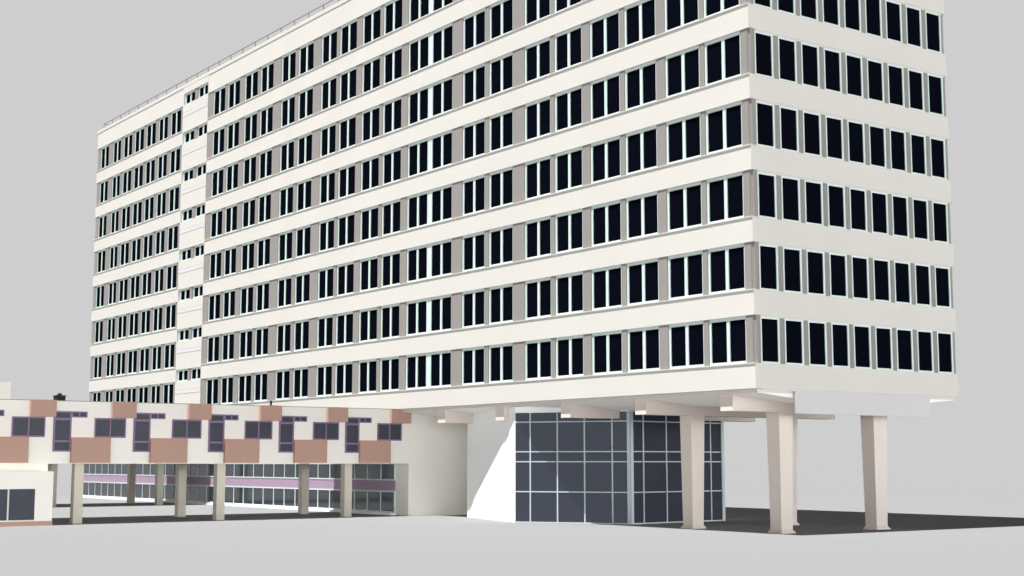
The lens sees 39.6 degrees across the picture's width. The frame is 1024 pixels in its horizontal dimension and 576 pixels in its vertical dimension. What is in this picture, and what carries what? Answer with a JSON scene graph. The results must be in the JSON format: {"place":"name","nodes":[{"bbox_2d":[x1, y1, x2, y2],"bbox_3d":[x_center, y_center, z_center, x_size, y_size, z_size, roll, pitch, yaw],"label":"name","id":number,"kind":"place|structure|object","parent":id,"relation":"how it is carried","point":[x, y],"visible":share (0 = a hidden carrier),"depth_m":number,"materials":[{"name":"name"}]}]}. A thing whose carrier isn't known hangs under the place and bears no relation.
{"place":"outdoors","nodes":[
{"label":"outdoors","id":0,"kind":"place"},
{"bbox_2d":[0,464,1023,575],"bbox_3d":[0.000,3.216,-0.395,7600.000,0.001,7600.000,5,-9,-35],"label":"ground","id":1,"kind":"structure","parent":0,"point":[955,519],"depth_m":60.55,"materials":[{"name":"grey concrete"}]},
{"bbox_2d":[0,471,53,526],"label":"building","id":2,"kind":"structure","parent":1,"relation":"on","point":[26,498],"depth_m":73.54,"materials":[{"name":"paint"}]},
{"bbox_2d":[0,489,34,520],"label":"window","id":3,"kind":"structure","parent":2,"relation":"in","point":[15,504],"depth_m":73.23,"materials":[{"name":"grey glass"}]},
{"bbox_2d":[51,464,163,506],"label":"columns","id":4,"kind":"structure","parent":1,"relation":"on","point":[159,477],"depth_m":110.30,"materials":[{"name":"paint"}]},
{"bbox_2d":[0,382,410,523],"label":"annexe","id":5,"kind":"structure","parent":1,"relation":"on","point":[39,435],"depth_m":80.07,"materials":[{"name":"paint"}]},
{"bbox_2d":[11,416,45,436],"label":"double window","id":6,"kind":"structure","parent":5,"relation":"in","point":[22,426],"depth_m":74.42,"materials":[{"name":"grey glass"}]},
{"bbox_2d":[52,411,71,451],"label":"tall window","id":7,"kind":"structure","parent":5,"relation":"in","point":[62,423],"depth_m":75.45,"materials":[{"name":"grey glass"}]},
{"bbox_2d":[83,413,466,515],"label":"glazed wing","id":8,"kind":"structure","parent":1,"relation":"on","point":[430,478],"depth_m":94.34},
{"bbox_2d":[89,0,958,533],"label":"tower block","id":9,"kind":"structure","parent":1,"relation":"on","point":[695,214],"depth_m":76.38,"materials":[{"name":"paint"}]},
{"bbox_2d":[406,353,426,389],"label":"double window","id":10,"kind":"structure","parent":9,"relation":"in","point":[416,364],"depth_m":86.39,"materials":[{"name":"black glass"}]},
{"bbox_2d":[406,298,427,335],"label":"double window","id":11,"kind":"structure","parent":9,"relation":"in","point":[416,323],"depth_m":86.80,"materials":[{"name":"black glass"}]},
{"bbox_2d":[407,244,427,282],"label":"double window","id":12,"kind":"structure","parent":9,"relation":"in","point":[417,257],"depth_m":87.18,"materials":[{"name":"black glass"}]},
{"bbox_2d":[407,191,427,229],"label":"double window","id":13,"kind":"structure","parent":9,"relation":"in","point":[417,214],"depth_m":87.61,"materials":[{"name":"black glass"}]},
{"bbox_2d":[408,138,428,176],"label":"double window","id":14,"kind":"structure","parent":9,"relation":"in","point":[418,152],"depth_m":87.97,"materials":[{"name":"black glass"}]},
{"bbox_2d":[408,85,428,125],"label":"double window","id":15,"kind":"structure","parent":9,"relation":"in","point":[418,104],"depth_m":88.40,"materials":[{"name":"black glass"}]},
{"bbox_2d":[429,350,450,387],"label":"double window","id":16,"kind":"structure","parent":9,"relation":"in","point":[440,361],"depth_m":84.23,"materials":[{"name":"black glass"}]},
{"bbox_2d":[430,294,450,332],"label":"double window","id":17,"kind":"structure","parent":9,"relation":"in","point":[440,306],"depth_m":84.64,"materials":[{"name":"black glass"}]},
{"bbox_2d":[430,239,451,277],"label":"double window","id":18,"kind":"structure","parent":9,"relation":"in","point":[440,252],"depth_m":85.04,"materials":[{"name":"black glass"}]},
{"bbox_2d":[431,184,451,223],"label":"double window","id":19,"kind":"structure","parent":9,"relation":"in","point":[441,198],"depth_m":85.43,"materials":[{"name":"black glass"}]},
{"bbox_2d":[431,130,451,169],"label":"double window","id":20,"kind":"structure","parent":9,"relation":"in","point":[441,144],"depth_m":85.87,"materials":[{"name":"black glass"}]},
{"bbox_2d":[431,76,451,116],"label":"double window","id":21,"kind":"structure","parent":9,"relation":"in","point":[441,100],"depth_m":86.27,"materials":[{"name":"black glass"}]},
{"bbox_2d":[432,23,452,63],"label":"double window","id":22,"kind":"structure","parent":9,"relation":"in","point":[442,38],"depth_m":86.65,"materials":[{"name":"black glass"}]},
{"bbox_2d":[462,346,483,384],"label":"double window","id":23,"kind":"structure","parent":9,"relation":"in","point":[472,358],"depth_m":81.48,"materials":[{"name":"black glass"}]},
{"bbox_2d":[462,289,483,327],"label":"double window","id":24,"kind":"structure","parent":9,"relation":"in","point":[472,301],"depth_m":81.90,"materials":[{"name":"black glass"}]},
{"bbox_2d":[462,231,484,271],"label":"double window","id":25,"kind":"structure","parent":9,"relation":"in","point":[473,244],"depth_m":82.24,"materials":[{"name":"black glass"}]},
{"bbox_2d":[463,175,484,215],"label":"double window","id":26,"kind":"structure","parent":9,"relation":"in","point":[473,188],"depth_m":82.62,"materials":[{"name":"black glass"}]},
{"bbox_2d":[463,119,484,159],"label":"double window","id":27,"kind":"structure","parent":9,"relation":"in","point":[473,133],"depth_m":83.05,"materials":[{"name":"black glass"}]},
{"bbox_2d":[463,63,484,105],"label":"double window","id":28,"kind":"structure","parent":9,"relation":"in","point":[473,78],"depth_m":83.49,"materials":[{"name":"black glass"}]},
{"bbox_2d":[463,8,484,50],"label":"double window","id":29,"kind":"structure","parent":9,"relation":"in","point":[474,24],"depth_m":83.88,"materials":[{"name":"black glass"}]},
{"bbox_2d":[489,343,512,382],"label":"double window","id":30,"kind":"structure","parent":9,"relation":"in","point":[500,355],"depth_m":79.20,"materials":[{"name":"black glass"}]},
{"bbox_2d":[489,283,512,324],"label":"double window","id":31,"kind":"structure","parent":9,"relation":"in","point":[500,297],"depth_m":79.61,"materials":[{"name":"black glass"}]},
{"bbox_2d":[489,225,512,266],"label":"double window","id":32,"kind":"structure","parent":9,"relation":"in","point":[500,239],"depth_m":80.02,"materials":[{"name":"black glass"}]},
{"bbox_2d":[489,167,512,208],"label":"double window","id":33,"kind":"structure","parent":9,"relation":"in","point":[501,181],"depth_m":80.43,"materials":[{"name":"black glass"}]},
{"bbox_2d":[490,109,512,151],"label":"double window","id":34,"kind":"structure","parent":9,"relation":"in","point":[501,124],"depth_m":80.83,"materials":[{"name":"black glass"}]},
{"bbox_2d":[490,52,512,95],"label":"double window","id":35,"kind":"structure","parent":9,"relation":"in","point":[501,68],"depth_m":81.22,"materials":[{"name":"black glass"}]},
{"bbox_2d":[490,0,512,39],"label":"double window","id":36,"kind":"structure","parent":9,"relation":"in","point":[501,12],"depth_m":81.66,"materials":[{"name":"black glass"}]},
{"bbox_2d":[525,96,549,140],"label":"double window","id":37,"kind":"structure","parent":9,"relation":"in","point":[537,113],"depth_m":78.05,"materials":[{"name":"black glass"}]},
{"bbox_2d":[525,37,549,82],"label":"double window","id":38,"kind":"structure","parent":9,"relation":"in","point":[537,55],"depth_m":78.45,"materials":[{"name":"black glass"}]},
{"bbox_2d":[525,338,550,379],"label":"double window","id":39,"kind":"structure","parent":9,"relation":"in","point":[537,352],"depth_m":76.47,"materials":[{"name":"black glass"}]},
{"bbox_2d":[525,277,550,319],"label":"double window","id":40,"kind":"structure","parent":9,"relation":"in","point":[537,291],"depth_m":76.86,"materials":[{"name":"black glass"}]},
{"bbox_2d":[525,216,550,259],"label":"double window","id":41,"kind":"structure","parent":9,"relation":"in","point":[537,231],"depth_m":77.22,"materials":[{"name":"black glass"}]},
{"bbox_2d":[525,156,550,199],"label":"double window","id":42,"kind":"structure","parent":9,"relation":"in","point":[537,172],"depth_m":77.62,"materials":[{"name":"black glass"}]},
{"bbox_2d":[555,147,581,192],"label":"double window","id":43,"kind":"structure","parent":9,"relation":"in","point":[568,164],"depth_m":75.45,"materials":[{"name":"black glass"}]},
{"bbox_2d":[555,85,581,131],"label":"double window","id":44,"kind":"structure","parent":9,"relation":"in","point":[568,103],"depth_m":75.84,"materials":[{"name":"black glass"}]},
{"bbox_2d":[555,25,581,71],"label":"double window","id":45,"kind":"structure","parent":9,"relation":"in","point":[568,43],"depth_m":76.23,"materials":[{"name":"black glass"}]},
{"bbox_2d":[556,271,582,314],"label":"double window","id":46,"kind":"structure","parent":9,"relation":"in","point":[569,287],"depth_m":74.62,"materials":[{"name":"black glass"}]},
{"bbox_2d":[556,209,582,253],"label":"double window","id":47,"kind":"structure","parent":9,"relation":"in","point":[569,225],"depth_m":74.99,"materials":[{"name":"black glass"}]},
{"bbox_2d":[556,335,583,377],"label":"double window","id":48,"kind":"structure","parent":9,"relation":"in","point":[569,349],"depth_m":74.21,"materials":[{"name":"black glass"}]},
{"bbox_2d":[590,10,618,58],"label":"double window","id":49,"kind":"structure","parent":9,"relation":"in","point":[604,30],"depth_m":73.77,"materials":[{"name":"black glass"}]},
{"bbox_2d":[591,72,619,120],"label":"double window","id":50,"kind":"structure","parent":9,"relation":"in","point":[605,92],"depth_m":73.34,"materials":[{"name":"black glass"}]},
{"bbox_2d":[591,200,620,246],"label":"double window","id":51,"kind":"structure","parent":9,"relation":"in","point":[606,217],"depth_m":72.56,"materials":[{"name":"black glass"}]},
{"bbox_2d":[591,136,620,183],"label":"double window","id":52,"kind":"structure","parent":9,"relation":"in","point":[605,154],"depth_m":72.97,"materials":[{"name":"black glass"}]},
{"bbox_2d":[592,330,621,374],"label":"double window","id":53,"kind":"structure","parent":9,"relation":"in","point":[606,346],"depth_m":71.77,"materials":[{"name":"black glass"}]},
{"bbox_2d":[592,265,621,310],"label":"double window","id":54,"kind":"structure","parent":9,"relation":"in","point":[606,281],"depth_m":72.13,"materials":[{"name":"black glass"}]},
{"bbox_2d":[624,0,655,46],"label":"double window","id":55,"kind":"structure","parent":9,"relation":"in","point":[639,16],"depth_m":71.54,"materials":[{"name":"black glass"}]},
{"bbox_2d":[625,60,655,110],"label":"double window","id":56,"kind":"structure","parent":9,"relation":"in","point":[640,81],"depth_m":71.12,"materials":[{"name":"black glass"}]},
{"bbox_2d":[626,125,656,174],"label":"double window","id":57,"kind":"structure","parent":9,"relation":"in","point":[641,145],"depth_m":70.70,"materials":[{"name":"black glass"}]},
{"bbox_2d":[626,191,657,239],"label":"double window","id":58,"kind":"structure","parent":9,"relation":"in","point":[641,210],"depth_m":70.29,"materials":[{"name":"black glass"}]},
{"bbox_2d":[627,258,658,305],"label":"double window","id":59,"kind":"structure","parent":9,"relation":"in","point":[642,276],"depth_m":69.90,"materials":[{"name":"black glass"}]},
{"bbox_2d":[628,326,659,371],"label":"double window","id":60,"kind":"structure","parent":9,"relation":"in","point":[643,343],"depth_m":69.49,"materials":[{"name":"black glass"}]},
{"bbox_2d":[665,0,698,31],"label":"double window","id":61,"kind":"structure","parent":9,"relation":"in","point":[678,13],"depth_m":69.15,"materials":[{"name":"black glass"}]},
{"bbox_2d":[665,45,699,97],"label":"double window","id":62,"kind":"structure","parent":9,"relation":"in","point":[682,67],"depth_m":68.63,"materials":[{"name":"black glass"}]},
{"bbox_2d":[666,113,700,163],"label":"double window","id":63,"kind":"structure","parent":9,"relation":"in","point":[683,135],"depth_m":68.23,"materials":[{"name":"black glass"}]},
{"bbox_2d":[667,181,701,231],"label":"double window","id":64,"kind":"structure","parent":9,"relation":"in","point":[684,202],"depth_m":67.83,"materials":[{"name":"black glass"}]},
{"bbox_2d":[668,251,702,299],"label":"double window","id":65,"kind":"structure","parent":9,"relation":"in","point":[685,271],"depth_m":67.42,"materials":[{"name":"black glass"}]},
{"bbox_2d":[669,321,703,368],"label":"double window","id":66,"kind":"structure","parent":9,"relation":"in","point":[686,340],"depth_m":67.02,"materials":[{"name":"black glass"}]},
{"bbox_2d":[705,31,740,85],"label":"double window","id":67,"kind":"structure","parent":9,"relation":"in","point":[723,54],"depth_m":66.40,"materials":[{"name":"black glass"}]},
{"bbox_2d":[706,101,741,154],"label":"double window","id":68,"kind":"structure","parent":9,"relation":"in","point":[724,123],"depth_m":66.00,"materials":[{"name":"black glass"}]},
{"bbox_2d":[707,172,743,223],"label":"double window","id":69,"kind":"structure","parent":9,"relation":"in","point":[725,202],"depth_m":65.61,"materials":[{"name":"black glass"}]},
{"bbox_2d":[708,243,744,294],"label":"double window","id":70,"kind":"structure","parent":9,"relation":"in","point":[726,265],"depth_m":65.20,"materials":[{"name":"black glass"}]},
{"bbox_2d":[709,316,746,365],"bbox_3d":[9.873,2.430,64.806,0.080,2.155,2.410,5,-9,-35],"label":"double window","id":71,"kind":"structure","parent":9,"relation":"in","point":[727,335],"depth_m":64.79,"materials":[{"name":"black glass"}]},
{"bbox_2d":[754,29,773,77],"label":"single window","id":72,"kind":"structure","parent":9,"relation":"in","point":[763,42],"depth_m":65.57,"materials":[{"name":"black glass"}]},
{"bbox_2d":[756,101,774,147],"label":"single window","id":73,"kind":"structure","parent":9,"relation":"in","point":[765,112],"depth_m":65.17,"materials":[{"name":"black glass"}]},
{"bbox_2d":[757,170,776,218],"bbox_3d":[11.595,-4.222,64.749,1.200,2.145,0.070,5,-9,-35],"label":"single window","id":74,"kind":"structure","parent":9,"relation":"in","point":[766,183],"depth_m":64.76,"materials":[{"name":"black glass"}]},
{"bbox_2d":[759,244,778,290],"bbox_3d":[11.595,-0.947,64.346,1.200,2.145,0.070,5,-9,-35],"label":"single window","id":75,"kind":"structure","parent":9,"relation":"in","point":[768,254],"depth_m":64.36,"materials":[{"name":"black glass"}]},
{"bbox_2d":[760,315,779,363],"bbox_3d":[11.595,2.329,63.944,1.200,2.145,0.070,5,-9,-35],"label":"single window","id":76,"kind":"structure","parent":9,"relation":"in","point":[770,328],"depth_m":63.95,"materials":[{"name":"black glass"}]},
{"bbox_2d":[777,37,796,82],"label":"single window","id":77,"kind":"structure","parent":9,"relation":"in","point":[786,48],"depth_m":66.45,"materials":[{"name":"black glass"}]},
{"bbox_2d":[779,106,798,152],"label":"single window","id":78,"kind":"structure","parent":9,"relation":"in","point":[788,117],"depth_m":66.05,"materials":[{"name":"black glass"}]},
{"bbox_2d":[780,176,800,222],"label":"single window","id":79,"kind":"structure","parent":9,"relation":"in","point":[790,187],"depth_m":65.65,"materials":[{"name":"black glass"}]},
{"bbox_2d":[782,247,802,293],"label":"single window","id":80,"kind":"structure","parent":9,"relation":"in","point":[791,257],"depth_m":65.25,"materials":[{"name":"black glass"}]},
{"bbox_2d":[784,319,803,364],"bbox_3d":[12.853,2.439,64.842,1.220,2.145,0.070,5,-9,-35],"label":"single window","id":81,"kind":"structure","parent":9,"relation":"in","point":[793,329],"depth_m":64.85,"materials":[{"name":"black glass"}]},
{"bbox_2d":[800,42,819,87],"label":"single window","id":82,"kind":"structure","parent":9,"relation":"in","point":[810,74],"depth_m":67.35,"materials":[{"name":"black glass"}]},
{"bbox_2d":[802,111,821,156],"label":"single window","id":83,"kind":"structure","parent":9,"relation":"in","point":[811,122],"depth_m":66.96,"materials":[{"name":"black glass"}]},
{"bbox_2d":[804,180,823,225],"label":"single window","id":84,"kind":"structure","parent":9,"relation":"in","point":[813,190],"depth_m":66.55,"materials":[{"name":"black glass"}]},
{"bbox_2d":[806,250,825,295],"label":"single window","id":85,"kind":"structure","parent":9,"relation":"in","point":[815,260],"depth_m":66.15,"materials":[{"name":"black glass"}]},
{"bbox_2d":[807,321,826,366],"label":"single window","id":86,"kind":"structure","parent":9,"relation":"in","point":[817,332],"depth_m":65.74,"materials":[{"name":"black glass"}]},
{"bbox_2d":[823,48,841,92],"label":"single window","id":87,"kind":"structure","parent":9,"relation":"in","point":[831,58],"depth_m":68.26,"materials":[{"name":"black glass"}]},
{"bbox_2d":[825,115,843,160],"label":"single window","id":88,"kind":"structure","parent":9,"relation":"in","point":[833,125],"depth_m":67.85,"materials":[{"name":"black glass"}]},
{"bbox_2d":[827,183,845,228],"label":"single window","id":89,"kind":"structure","parent":9,"relation":"in","point":[836,213],"depth_m":67.45,"materials":[{"name":"black glass"}]},
{"bbox_2d":[829,253,847,297],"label":"single window","id":90,"kind":"structure","parent":9,"relation":"in","point":[838,283],"depth_m":67.06,"materials":[{"name":"black glass"}]},
{"bbox_2d":[830,323,849,367],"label":"single window","id":91,"kind":"structure","parent":9,"relation":"in","point":[840,352],"depth_m":66.65,"materials":[{"name":"black glass"}]},
{"bbox_2d":[845,53,862,97],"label":"single window","id":92,"kind":"structure","parent":9,"relation":"in","point":[853,64],"depth_m":69.15,"materials":[{"name":"black glass"}]},
{"bbox_2d":[847,120,865,164],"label":"single window","id":93,"kind":"structure","parent":9,"relation":"in","point":[855,130],"depth_m":68.75,"materials":[{"name":"black glass"}]},
{"bbox_2d":[849,187,867,231],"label":"single window","id":94,"kind":"structure","parent":9,"relation":"in","point":[857,197],"depth_m":68.35,"materials":[{"name":"black glass"}]},
{"bbox_2d":[851,255,869,299],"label":"single window","id":95,"kind":"structure","parent":9,"relation":"in","point":[859,265],"depth_m":67.95,"materials":[{"name":"black glass"}]},
{"bbox_2d":[794,391,929,416],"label":"sign board","id":96,"kind":"object","parent":9,"relation":"attached to","point":[812,402],"visible":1,"depth_m":66.92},
{"bbox_2d":[853,324,871,368],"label":"single window","id":97,"kind":"structure","parent":9,"relation":"in","point":[861,333],"depth_m":67.53,"materials":[{"name":"black glass"}]},
{"bbox_2d":[866,58,883,102],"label":"single window","id":98,"kind":"structure","parent":9,"relation":"in","point":[874,69],"depth_m":70.05,"materials":[{"name":"black glass"}]},
{"bbox_2d":[868,124,886,168],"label":"single window","id":99,"kind":"structure","parent":9,"relation":"in","point":[876,134],"depth_m":69.64,"materials":[{"name":"black glass"}]},
{"bbox_2d":[870,191,888,234],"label":"single window","id":100,"kind":"structure","parent":9,"relation":"in","point":[879,200],"depth_m":69.24,"materials":[{"name":"black glass"}]},
{"bbox_2d":[872,258,890,301],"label":"single window","id":101,"kind":"structure","parent":9,"relation":"in","point":[881,267],"depth_m":68.83,"materials":[{"name":"black glass"}]},
{"bbox_2d":[874,326,892,369],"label":"single window","id":102,"kind":"structure","parent":9,"relation":"in","point":[883,335],"depth_m":68.43,"materials":[{"name":"black glass"}]},
{"bbox_2d":[887,63,904,106],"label":"single window","id":103,"kind":"structure","parent":9,"relation":"in","point":[895,74],"depth_m":70.95,"materials":[{"name":"black glass"}]},
{"bbox_2d":[889,128,906,171],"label":"single window","id":104,"kind":"structure","parent":9,"relation":"in","point":[897,138],"depth_m":70.53,"materials":[{"name":"black glass"}]},
{"bbox_2d":[891,194,908,237],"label":"single window","id":105,"kind":"structure","parent":9,"relation":"in","point":[899,204],"depth_m":70.14,"materials":[{"name":"black glass"}]},
{"bbox_2d":[893,261,911,303],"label":"single window","id":106,"kind":"structure","parent":9,"relation":"in","point":[902,276],"depth_m":69.73,"materials":[{"name":"black glass"}]},
{"bbox_2d":[895,328,913,371],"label":"single window","id":107,"kind":"structure","parent":9,"relation":"in","point":[904,337],"depth_m":69.34,"materials":[{"name":"black glass"}]},
{"bbox_2d":[914,263,931,305],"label":"single window","id":108,"kind":"structure","parent":9,"relation":"in","point":[922,277],"depth_m":70.63,"materials":[{"name":"black glass"}]},
{"bbox_2d":[916,330,933,372],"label":"single window","id":109,"kind":"structure","parent":9,"relation":"in","point":[925,360],"depth_m":70.23,"materials":[{"name":"black glass"}]},
{"bbox_2d":[467,407,725,524],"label":"entrance lobby","id":110,"kind":"object","parent":1,"relation":"on","point":[537,465],"visible":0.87,"depth_m":77.27,"materials":[{"name":"grey glass"}]},
{"bbox_2d":[0,0,1023,463],"label":"sky","id":111,"kind":"structure","parent":0,"point":[69,68],"materials":[{"name":"grey"}]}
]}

